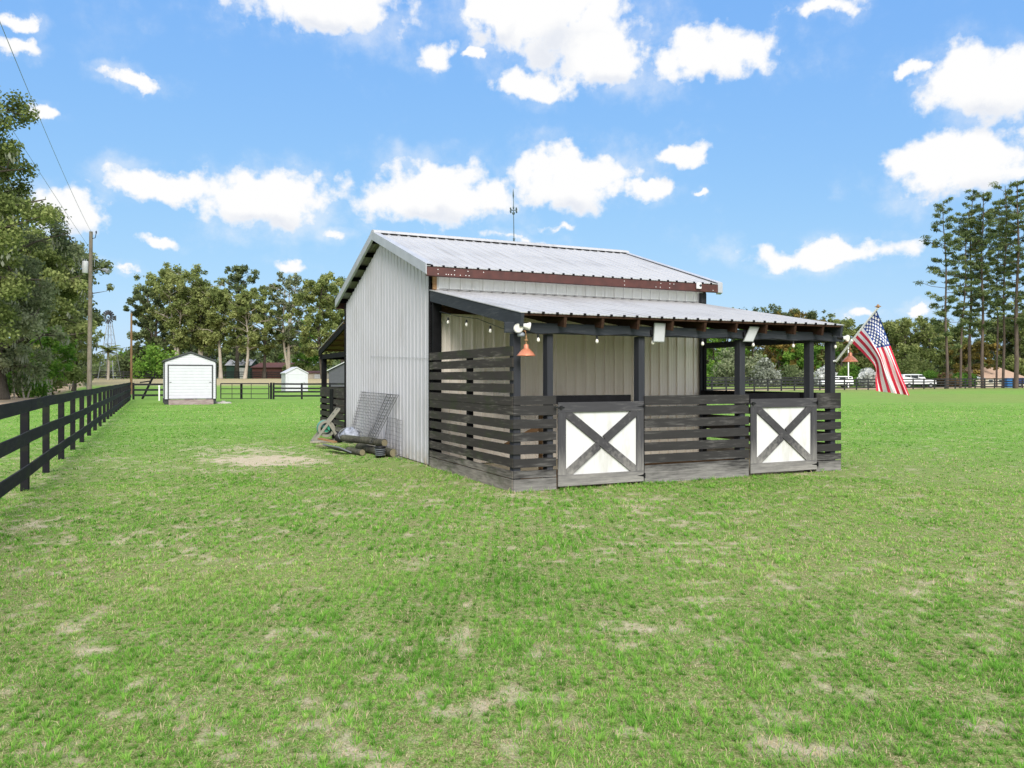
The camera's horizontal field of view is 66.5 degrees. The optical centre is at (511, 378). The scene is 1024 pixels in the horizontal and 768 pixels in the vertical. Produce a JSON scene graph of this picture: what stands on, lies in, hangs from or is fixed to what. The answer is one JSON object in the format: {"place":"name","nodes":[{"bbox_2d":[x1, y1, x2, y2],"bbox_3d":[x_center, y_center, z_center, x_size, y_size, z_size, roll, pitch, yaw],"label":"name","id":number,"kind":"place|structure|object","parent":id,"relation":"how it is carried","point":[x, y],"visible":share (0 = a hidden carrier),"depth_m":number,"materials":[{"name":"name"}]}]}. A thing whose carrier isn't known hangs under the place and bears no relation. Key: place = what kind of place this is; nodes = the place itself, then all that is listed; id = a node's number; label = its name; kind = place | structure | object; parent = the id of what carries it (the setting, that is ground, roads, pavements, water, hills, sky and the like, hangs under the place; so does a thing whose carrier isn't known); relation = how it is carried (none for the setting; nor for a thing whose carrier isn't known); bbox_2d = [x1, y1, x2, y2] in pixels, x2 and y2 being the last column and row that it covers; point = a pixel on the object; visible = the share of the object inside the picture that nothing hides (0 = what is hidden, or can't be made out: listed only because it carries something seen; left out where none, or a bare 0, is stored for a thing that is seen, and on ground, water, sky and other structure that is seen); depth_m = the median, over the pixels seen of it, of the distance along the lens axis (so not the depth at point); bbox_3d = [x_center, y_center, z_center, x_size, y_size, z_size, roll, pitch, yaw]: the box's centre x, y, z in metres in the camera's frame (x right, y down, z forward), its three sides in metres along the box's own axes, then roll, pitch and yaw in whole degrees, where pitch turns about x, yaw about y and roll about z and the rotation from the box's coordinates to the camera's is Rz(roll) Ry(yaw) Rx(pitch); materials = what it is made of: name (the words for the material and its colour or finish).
{"place":"outdoors","nodes":[
{"label":"outdoors","id":0,"kind":"place"},
{"bbox_2d":[0,378,1023,767],"bbox_3d":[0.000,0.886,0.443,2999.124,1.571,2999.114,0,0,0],"label":"ground","id":1,"kind":"structure","parent":0,"point":[992,398],"depth_m":5.88,"materials":[{"name":"green plant"}]},
{"bbox_2d":[6,362,53,397],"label":"fern thicket","id":2,"kind":"object","parent":1,"relation":"on","point":[38,390],"visible":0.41,"depth_m":65.67,"materials":[{"name":"green plant"}]},
{"bbox_2d":[0,89,64,353],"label":"oak tree","id":3,"kind":"object","parent":1,"relation":"on","point":[12,282],"visible":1,"depth_m":50.43,"materials":[{"name":"green plant"}]},
{"bbox_2d":[0,183,88,399],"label":"oak tree","id":4,"kind":"object","parent":1,"relation":"on","point":[36,309],"visible":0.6,"depth_m":60.42,"materials":[{"name":"green plant"}]},
{"bbox_2d":[19,326,77,395],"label":"young tree","id":5,"kind":"object","parent":1,"relation":"on","point":[54,367],"visible":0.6,"depth_m":69.73,"materials":[{"name":"green plant"}]},
{"bbox_2d":[6,224,93,343],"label":"oak tree","id":6,"kind":"object","parent":1,"relation":"on","point":[83,300],"visible":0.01,"depth_m":93.53,"materials":[{"name":"green plant"}]},
{"bbox_2d":[9,229,97,392],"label":"oak tree","id":7,"kind":"object","parent":1,"relation":"on","point":[74,288],"visible":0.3,"depth_m":75.67,"materials":[{"name":"green plant"}]},
{"bbox_2d":[0,382,130,497],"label":"board fence","id":8,"kind":"object","parent":1,"relation":"on","point":[120,397],"visible":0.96,"depth_m":13.63,"materials":[{"name":"black wood"}]},
{"bbox_2d":[46,234,114,385],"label":"oak tree","id":9,"kind":"object","parent":1,"relation":"on","point":[96,315],"visible":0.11,"depth_m":101.69,"materials":[{"name":"green plant"}]},
{"bbox_2d":[61,317,116,390],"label":"young tree","id":10,"kind":"object","parent":1,"relation":"on","point":[83,348],"visible":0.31,"depth_m":83.85,"materials":[{"name":"plant"}]},
{"bbox_2d":[82,231,110,401],"bbox_3d":[-29.065,-4.358,54.740,2.315,12.019,0.482,0,0,15],"label":"utility pole","id":11,"kind":"object","parent":1,"relation":"on","point":[87,267],"visible":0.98,"depth_m":54.89,"materials":[{"name":"brown wood"}]},
{"bbox_2d":[0,22,90,230],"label":"power line","id":12,"kind":"object","parent":11,"relation":"attached to","point":[36,110],"visible":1,"depth_m":24.70,"materials":[{"name":"black"}]},
{"bbox_2d":[98,310,120,378],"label":"windmill","id":13,"kind":"object","parent":1,"relation":"on","point":[107,312],"visible":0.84,"depth_m":137.53,"materials":[{"name":"metal"}]},
{"bbox_2d":[96,344,124,379],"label":"palm tree","id":14,"kind":"object","parent":1,"relation":"on","point":[110,349],"visible":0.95,"depth_m":127.86,"materials":[{"name":"green plant"}]},
{"bbox_2d":[130,313,132,393],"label":"bare pole","id":15,"kind":"object","parent":1,"relation":"on","point":[131,375],"visible":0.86,"depth_m":74.92,"materials":[{"name":"brown wood"}]},
{"bbox_2d":[113,345,164,378],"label":"treeside shrub","id":16,"kind":"object","parent":1,"relation":"on","point":[123,365],"visible":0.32,"depth_m":147.30,"materials":[{"name":"green plant"}]},
{"bbox_2d":[132,383,162,399],"bbox_3d":[-26.704,1.030,60.139,4.742,1.339,0.136,0,0,-8],"label":"board fence","id":17,"kind":"object","parent":1,"relation":"on","point":[133,391],"visible":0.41,"depth_m":59.89,"materials":[{"name":"wood"}]},
{"bbox_2d":[123,285,175,378],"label":"tall tree","id":18,"kind":"object","parent":1,"relation":"on","point":[147,327],"visible":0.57,"depth_m":148.40,"materials":[{"name":"green plant"}]},
{"bbox_2d":[128,343,178,378],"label":"treeside shrub","id":19,"kind":"object","parent":1,"relation":"on","point":[154,361],"visible":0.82,"depth_m":140.68,"materials":[{"name":"green plant"}]},
{"bbox_2d":[132,267,184,378],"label":"tall tree","id":20,"kind":"object","parent":1,"relation":"on","point":[162,272],"visible":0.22,"depth_m":159.78,"materials":[{"name":"plant"}]},
{"bbox_2d":[145,269,207,354],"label":"tall tree","id":21,"kind":"object","parent":1,"relation":"on","point":[179,338],"visible":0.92,"depth_m":144.66,"materials":[{"name":"green plant"}]},
{"bbox_2d":[83,371,280,378],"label":"board fence","id":22,"kind":"object","parent":1,"relation":"on","point":[225,374],"visible":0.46,"depth_m":141.66,"materials":[{"name":"wood"}]},
{"bbox_2d":[162,351,217,404],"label":"garden shed","id":23,"kind":"structure","parent":1,"relation":"on","point":[190,378],"depth_m":49.14,"materials":[{"name":"white metal"}]},
{"bbox_2d":[169,366,211,398],"bbox_3d":[-20.232,0.260,49.194,2.500,2.048,0.014,0,0,-25],"label":"rollup door","id":24,"kind":"structure","parent":23,"relation":"in","point":[185,382],"depth_m":49.19,"materials":[{"name":"metal"}]},
{"bbox_2d":[162,261,226,355],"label":"tall tree","id":25,"kind":"object","parent":1,"relation":"on","point":[196,337],"visible":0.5,"depth_m":148.76,"materials":[{"name":"green plant"}]},
{"bbox_2d":[181,328,232,375],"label":"tall tree","id":26,"kind":"object","parent":1,"relation":"on","point":[215,358],"visible":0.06,"depth_m":179.69,"materials":[{"name":"plant"}]},
{"bbox_2d":[185,286,259,378],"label":"tall tree","id":27,"kind":"object","parent":1,"relation":"on","point":[215,321],"visible":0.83,"depth_m":142.99,"materials":[{"name":"green plant"}]},
{"bbox_2d":[214,264,259,378],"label":"tall tree","id":28,"kind":"object","parent":1,"relation":"on","point":[236,278],"visible":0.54,"depth_m":163.72,"materials":[{"name":"plant"}]},
{"bbox_2d":[225,359,258,378],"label":"outbuilding","id":29,"kind":"structure","parent":1,"relation":"on","point":[230,366],"depth_m":172.20,"materials":[{"name":"metal"}]},
{"bbox_2d":[213,323,273,367],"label":"tall tree","id":30,"kind":"object","parent":1,"relation":"on","point":[241,357],"visible":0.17,"depth_m":174.51,"materials":[{"name":"plant"}]},
{"bbox_2d":[220,383,271,398],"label":"pasture gate","id":31,"kind":"structure","parent":1,"relation":"on","point":[241,388],"depth_m":60.98,"materials":[{"name":"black metal"}]},
{"bbox_2d":[216,288,276,378],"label":"tall tree","id":32,"kind":"object","parent":1,"relation":"on","point":[241,307],"visible":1,"depth_m":140.82,"materials":[{"name":"green plant"}]},
{"bbox_2d":[229,331,299,362],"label":"tall tree","id":33,"kind":"object","parent":1,"relation":"on","point":[279,351],"visible":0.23,"depth_m":178.59,"materials":[{"name":"plant"}]},
{"bbox_2d":[241,284,291,378],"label":"tall tree","id":34,"kind":"object","parent":1,"relation":"on","point":[266,351],"visible":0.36,"depth_m":149.52,"materials":[{"name":"plant"}]},
{"bbox_2d":[250,363,302,378],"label":"long barn","id":35,"kind":"structure","parent":1,"relation":"on","point":[273,367],"depth_m":167.69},
{"bbox_2d":[262,271,308,369],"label":"tall tree","id":36,"kind":"object","parent":1,"relation":"on","point":[288,307],"visible":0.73,"depth_m":146.85,"materials":[{"name":"green plant"}]},
{"bbox_2d":[280,367,308,390],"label":"garden shed","id":37,"kind":"structure","parent":1,"relation":"on","point":[294,375],"depth_m":80.50,"materials":[{"name":"white"}]},
{"bbox_2d":[288,374,304,390],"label":"door","id":38,"kind":"structure","parent":37,"relation":"in","point":[292,378],"depth_m":80.41,"materials":[{"name":"metal"}]},
{"bbox_2d":[282,361,319,371],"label":"treeside shrub","id":39,"kind":"object","parent":1,"relation":"on","point":[306,368],"visible":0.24,"depth_m":161.59,"materials":[{"name":"green plant"}]},
{"bbox_2d":[278,319,331,367],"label":"tall tree","id":40,"kind":"object","parent":1,"relation":"on","point":[308,360],"visible":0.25,"depth_m":163.63,"materials":[{"name":"green plant"}]},
{"bbox_2d":[273,383,343,398],"bbox_3d":[-5.676,1.028,61.957,25.914,1.345,0.738,0,0,-7],"label":"board fence","id":41,"kind":"object","parent":1,"relation":"on","point":[301,391],"visible":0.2,"depth_m":60.73,"materials":[{"name":"wood"}]},
{"bbox_2d":[277,271,343,377],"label":"tall tree","id":42,"kind":"object","parent":1,"relation":"on","point":[320,288],"visible":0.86,"depth_m":138.55,"materials":[{"name":"green plant"}]},
{"bbox_2d":[303,276,346,362],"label":"tall tree","id":43,"kind":"object","parent":1,"relation":"on","point":[341,319],"visible":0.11,"depth_m":156.69,"materials":[{"name":"plant"}]},
{"bbox_2d":[311,408,341,442],"bbox_3d":[-4.738,1.209,20.096,0.795,0.878,0.680,0,0,-20],"label":"hose reel cart","id":44,"kind":"object","parent":1,"relation":"on","point":[327,425],"visible":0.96,"depth_m":19.93,"materials":[{"name":"beige plastic"}]},
{"bbox_2d":[327,362,343,386],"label":"garage","id":45,"kind":"structure","parent":1,"relation":"on","point":[336,374],"depth_m":92.17,"materials":[{"name":"metal"}]},
{"bbox_2d":[338,427,362,443],"bbox_3d":[-3.746,1.330,18.195,0.570,0.393,0.598,0,0,17],"label":"wrapped bundle","id":46,"kind":"object","parent":1,"relation":"on","point":[352,431],"visible":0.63,"depth_m":18.06,"materials":[{"name":"grey plastic"}]},
{"bbox_2d":[355,443,385,455],"bbox_3d":[-3.095,1.562,17.093,0.176,0.189,1.695,0,0,-28],"label":"cut log","id":47,"kind":"object","parent":1,"relation":"on","point":[368,448],"visible":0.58,"depth_m":17.14,"materials":[{"name":"brown wood"}]},
{"bbox_2d":[340,435,387,445],"bbox_3d":[-3.252,1.361,17.063,0.159,0.173,1.608,0,0,-45],"label":"cut log","id":48,"kind":"object","parent":47,"relation":"on","point":[362,440],"visible":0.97,"depth_m":16.94,"materials":[{"name":"brown wood"}]},
{"bbox_2d":[351,391,398,442],"bbox_3d":[-3.186,0.855,17.563,0.472,1.063,3.062,0,0,-25],"label":"wire panel","id":49,"kind":"object","parent":48,"relation":"on","point":[354,424],"visible":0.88,"depth_m":17.37,"materials":[{"name":"metal"}]},
{"bbox_2d":[374,446,385,457],"bbox_3d":[-2.737,1.532,16.222,0.240,0.235,0.236,0,0,-25],"label":"plant pot","id":50,"kind":"object","parent":1,"relation":"on","point":[379,451],"visible":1,"depth_m":16.14,"materials":[{"name":"black metal"}]},
{"bbox_2d":[385,417,401,458],"bbox_3d":[-2.467,1.240,16.382,0.173,0.788,1.407,0,0,-26],"label":"wire panel","id":51,"kind":"object","parent":1,"relation":"on","point":[397,444],"visible":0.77,"depth_m":16.43,"materials":[{"name":"metal"}]},
{"bbox_2d":[57,330,1007,381],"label":"distant woods","id":52,"kind":"object","parent":1,"relation":"on","point":[95,367],"visible":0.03,"depth_m":196.25,"materials":[{"name":"plant"}]},
{"bbox_2d":[318,229,842,491],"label":"horse barn","id":53,"kind":"structure","parent":1,"relation":"on","point":[475,395],"depth_m":14.51,"materials":[{"name":"grey metal"}]},
{"bbox_2d":[514,322,530,336],"bbox_3d":[0.135,-0.692,11.186,0.274,0.214,0.174,0,0,-17],"label":"floodlight","id":54,"kind":"object","parent":53,"relation":"attached to","point":[518,329],"visible":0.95,"depth_m":11.14,"materials":[{"name":"white plastic"}]},
{"bbox_2d":[517,330,534,355],"bbox_3d":[0.202,-0.503,11.161,0.270,0.376,0.270,0,0,27],"label":"barn lamp","id":55,"kind":"object","parent":53,"relation":"attached to","point":[525,351],"visible":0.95,"depth_m":11.10,"materials":[{"name":"orange metal"}]},
{"bbox_2d":[554,401,644,486],"bbox_3d":[1.346,0.982,11.861,1.605,1.245,0.066,0,0,-25],"label":"half door","id":56,"kind":"structure","parent":53,"relation":"in","point":[599,442],"depth_m":11.86,"materials":[{"name":"white wood"}]},
{"bbox_2d":[440,311,836,348],"bbox_3d":[2.214,-0.874,14.105,6.282,0.704,3.427,0,0,-25],"label":"string light","id":57,"kind":"object","parent":53,"relation":"hanging from","point":[597,341],"visible":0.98,"depth_m":12.63,"materials":[{"name":"black metal"}]},
{"bbox_2d":[650,323,665,341],"bbox_3d":[2.272,-0.710,12.260,0.238,0.295,0.149,0,0,-25],"label":"speaker","id":58,"kind":"object","parent":53,"relation":"attached to","point":[657,332],"visible":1,"depth_m":12.21,"materials":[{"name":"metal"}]},
{"bbox_2d":[743,327,758,341],"bbox_3d":[3.960,-0.730,13.052,0.325,0.250,0.146,0,0,-25],"label":"speaker","id":59,"kind":"object","parent":53,"relation":"attached to","point":[750,334],"visible":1,"depth_m":12.99,"materials":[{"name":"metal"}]},
{"bbox_2d":[748,398,818,473],"bbox_3d":[4.652,0.975,13.405,1.585,1.250,0.065,0,0,-25],"label":"half door","id":60,"kind":"structure","parent":53,"relation":"in","point":[783,431],"depth_m":13.42,"materials":[{"name":"white wood"}]},
{"bbox_2d":[833,304,908,394],"bbox_3d":[6.045,-0.473,13.355,0.394,1.527,1.324,0,0,-41],"label":"flag","id":61,"kind":"object","parent":53,"relation":"attached to","point":[869,341],"visible":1,"depth_m":13.05,"materials":[{"name":"multicoloured fabric"}]},
{"bbox_2d":[707,364,727,385],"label":"field bush","id":62,"kind":"object","parent":1,"relation":"on","point":[709,371],"visible":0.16,"depth_m":134.82,"materials":[{"name":"green plant"}]},
{"bbox_2d":[707,328,748,367],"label":"woodland tree","id":63,"kind":"object","parent":1,"relation":"on","point":[711,351],"visible":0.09,"depth_m":148.41,"materials":[{"name":"green plant"}]},
{"bbox_2d":[710,347,749,385],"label":"field bush","id":64,"kind":"object","parent":1,"relation":"on","point":[728,368],"visible":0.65,"depth_m":131.38,"materials":[{"name":"green plant"}]},
{"bbox_2d":[723,330,770,384],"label":"woodland tree","id":65,"kind":"object","parent":1,"relation":"on","point":[749,354],"visible":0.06,"depth_m":165.74,"materials":[{"name":"plant"}]},
{"bbox_2d":[745,351,776,386],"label":"field bush","id":66,"kind":"object","parent":1,"relation":"on","point":[753,361],"visible":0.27,"depth_m":127.74,"materials":[{"name":"green plant"}]},
{"bbox_2d":[749,357,781,386],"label":"field bush","id":67,"kind":"object","parent":1,"relation":"on","point":[766,370],"visible":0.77,"depth_m":121.39,"materials":[{"name":"plant"}]},
{"bbox_2d":[751,303,786,368],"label":"woodland tree","id":68,"kind":"object","parent":1,"relation":"on","point":[775,310],"visible":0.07,"depth_m":174.50,"materials":[{"name":"plant"}]},
{"bbox_2d":[760,343,803,370],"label":"woodland tree","id":69,"kind":"object","parent":1,"relation":"on","point":[767,351],"visible":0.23,"depth_m":148.85,"materials":[{"name":"green plant"}]},
{"bbox_2d":[772,308,811,358],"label":"woodland tree","id":70,"kind":"object","parent":1,"relation":"on","point":[796,315],"visible":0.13,"depth_m":169.31,"materials":[{"name":"green plant"}]},
{"bbox_2d":[777,364,815,384],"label":"field bush","id":71,"kind":"object","parent":1,"relation":"on","point":[795,370],"visible":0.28,"depth_m":132.94,"materials":[{"name":"green plant"}]},
{"bbox_2d":[763,343,839,372],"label":"woodland tree","id":72,"kind":"object","parent":1,"relation":"on","point":[798,353],"visible":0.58,"depth_m":146.00,"materials":[{"name":"green plant"}]},
{"bbox_2d":[776,309,835,374],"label":"woodland tree","id":73,"kind":"object","parent":1,"relation":"on","point":[814,314],"visible":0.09,"depth_m":166.78,"materials":[{"name":"plant"}]},
{"bbox_2d":[814,365,837,386],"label":"field bush","id":74,"kind":"object","parent":1,"relation":"on","point":[819,373],"visible":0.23,"depth_m":123.54,"materials":[{"name":"white plant"}]},
{"bbox_2d":[798,317,857,374],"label":"woodland tree","id":75,"kind":"object","parent":1,"relation":"on","point":[854,352],"visible":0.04,"depth_m":155.06,"materials":[{"name":"green plant"}]},
{"bbox_2d":[817,376,853,386],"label":"parked car","id":76,"kind":"object","parent":1,"relation":"on","point":[842,377],"visible":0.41,"depth_m":117.12,"materials":[{"name":"white paint"}]},
{"bbox_2d":[816,317,873,371],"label":"woodland tree","id":77,"kind":"object","parent":1,"relation":"on","point":[847,326],"visible":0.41,"depth_m":148.71,"materials":[{"name":"plant"}]},
{"bbox_2d":[837,362,862,386],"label":"field bush","id":78,"kind":"object","parent":1,"relation":"on","point":[852,372],"visible":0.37,"depth_m":129.27,"materials":[{"name":"green plant"}]},
{"bbox_2d":[707,378,1023,390],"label":"board fence","id":79,"kind":"object","parent":1,"relation":"on","point":[868,384],"visible":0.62,"depth_m":97.14,"materials":[{"name":"wood"}]},
{"bbox_2d":[857,368,875,386],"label":"field bush","id":80,"kind":"object","parent":1,"relation":"on","point":[869,373],"visible":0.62,"depth_m":121.13,"materials":[{"name":"white plant"}]},
{"bbox_2d":[855,320,913,371],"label":"woodland tree","id":81,"kind":"object","parent":1,"relation":"on","point":[863,359],"visible":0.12,"depth_m":151.87,"materials":[{"name":"plant"}]},
{"bbox_2d":[863,315,953,373],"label":"woodland tree","id":82,"kind":"object","parent":1,"relation":"on","point":[898,329],"visible":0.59,"depth_m":144.22,"materials":[{"name":"plant"}]},
{"bbox_2d":[895,351,936,385],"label":"field bush","id":83,"kind":"object","parent":1,"relation":"on","point":[913,369],"visible":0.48,"depth_m":133.16,"materials":[{"name":"green plant"}]},
{"bbox_2d":[901,374,936,386],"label":"parked car","id":84,"kind":"object","parent":1,"relation":"on","point":[911,376],"visible":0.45,"depth_m":111.06,"materials":[{"name":"white paint"}]},
{"bbox_2d":[911,370,953,386],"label":"field bush","id":85,"kind":"object","parent":1,"relation":"on","point":[928,374],"visible":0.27,"depth_m":126.27,"materials":[{"name":"green plant"}]},
{"bbox_2d":[894,321,971,372],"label":"woodland tree","id":86,"kind":"object","parent":1,"relation":"on","point":[939,359],"visible":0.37,"depth_m":147.67,"materials":[{"name":"plant"}]},
{"bbox_2d":[930,372,962,386],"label":"field bush","id":87,"kind":"object","parent":1,"relation":"on","point":[940,376],"visible":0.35,"depth_m":124.83,"materials":[{"name":"brown plant"}]},
{"bbox_2d":[914,197,979,388],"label":"pine tree","id":88,"kind":"object","parent":1,"relation":"on","point":[949,299],"visible":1,"depth_m":105.86,"materials":[{"name":"green plant"}]},
{"bbox_2d":[924,326,989,372],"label":"woodland tree","id":89,"kind":"object","parent":1,"relation":"on","point":[957,339],"visible":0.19,"depth_m":158.97,"materials":[{"name":"plant"}]},
{"bbox_2d":[942,208,992,387],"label":"pine tree","id":90,"kind":"object","parent":1,"relation":"on","point":[967,236],"visible":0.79,"depth_m":109.79,"materials":[{"name":"green plant"}]},
{"bbox_2d":[950,188,995,387],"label":"pine tree","id":91,"kind":"object","parent":1,"relation":"on","point":[971,198],"visible":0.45,"depth_m":111.79,"materials":[{"name":"green plant"}]},
{"bbox_2d":[944,341,1002,376],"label":"woodland tree","id":92,"kind":"object","parent":1,"relation":"on","point":[975,368],"visible":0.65,"depth_m":140.61,"materials":[{"name":"green plant"}]},
{"bbox_2d":[953,189,1004,387],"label":"pine tree","id":93,"kind":"object","parent":1,"relation":"on","point":[985,269],"visible":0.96,"depth_m":108.74,"materials":[{"name":"green plant"}]},
{"bbox_2d":[949,367,1023,385],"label":"ranch house","id":94,"kind":"structure","parent":1,"relation":"on","point":[989,373],"depth_m":140.73,"materials":[{"name":"beige paint"}]},
{"bbox_2d":[952,316,1023,368],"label":"woodland tree","id":95,"kind":"object","parent":1,"relation":"on","point":[1008,349],"visible":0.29,"depth_m":153.54,"materials":[{"name":"plant"}]},
{"bbox_2d":[972,195,1020,385],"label":"pine tree","id":96,"kind":"object","parent":1,"relation":"on","point":[994,258],"visible":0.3,"depth_m":117.83,"materials":[{"name":"green plant"}]},
{"bbox_2d":[974,309,1023,375],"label":"woodland tree","id":97,"kind":"object","parent":1,"relation":"on","point":[1010,361],"visible":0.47,"depth_m":149.78,"materials":[{"name":"plant"}]},
{"bbox_2d":[979,180,1023,387],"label":"pine tree","id":98,"kind":"object","parent":1,"relation":"on","point":[1009,191],"visible":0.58,"depth_m":111.86,"materials":[{"name":"green plant"}]},
{"bbox_2d":[988,178,1023,387],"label":"pine tree","id":99,"kind":"object","parent":1,"relation":"on","point":[1015,322],"visible":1,"depth_m":107.93,"materials":[{"name":"green plant"}]},
{"bbox_2d":[1002,301,1023,364],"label":"woodland tree","id":100,"kind":"object","parent":1,"relation":"on","point":[1007,332],"visible":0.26,"depth_m":149.60,"materials":[{"name":"plant"}]},
{"bbox_2d":[1009,211,1023,328],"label":"pine tree","id":101,"kind":"object","parent":1,"relation":"on","point":[1021,307],"visible":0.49,"depth_m":110.69,"materials":[{"name":"green plant"}]},
{"bbox_2d":[0,0,1023,377],"label":"sky","id":102,"kind":"structure","parent":0,"point":[789,154],"materials":[{"name":"blue"}]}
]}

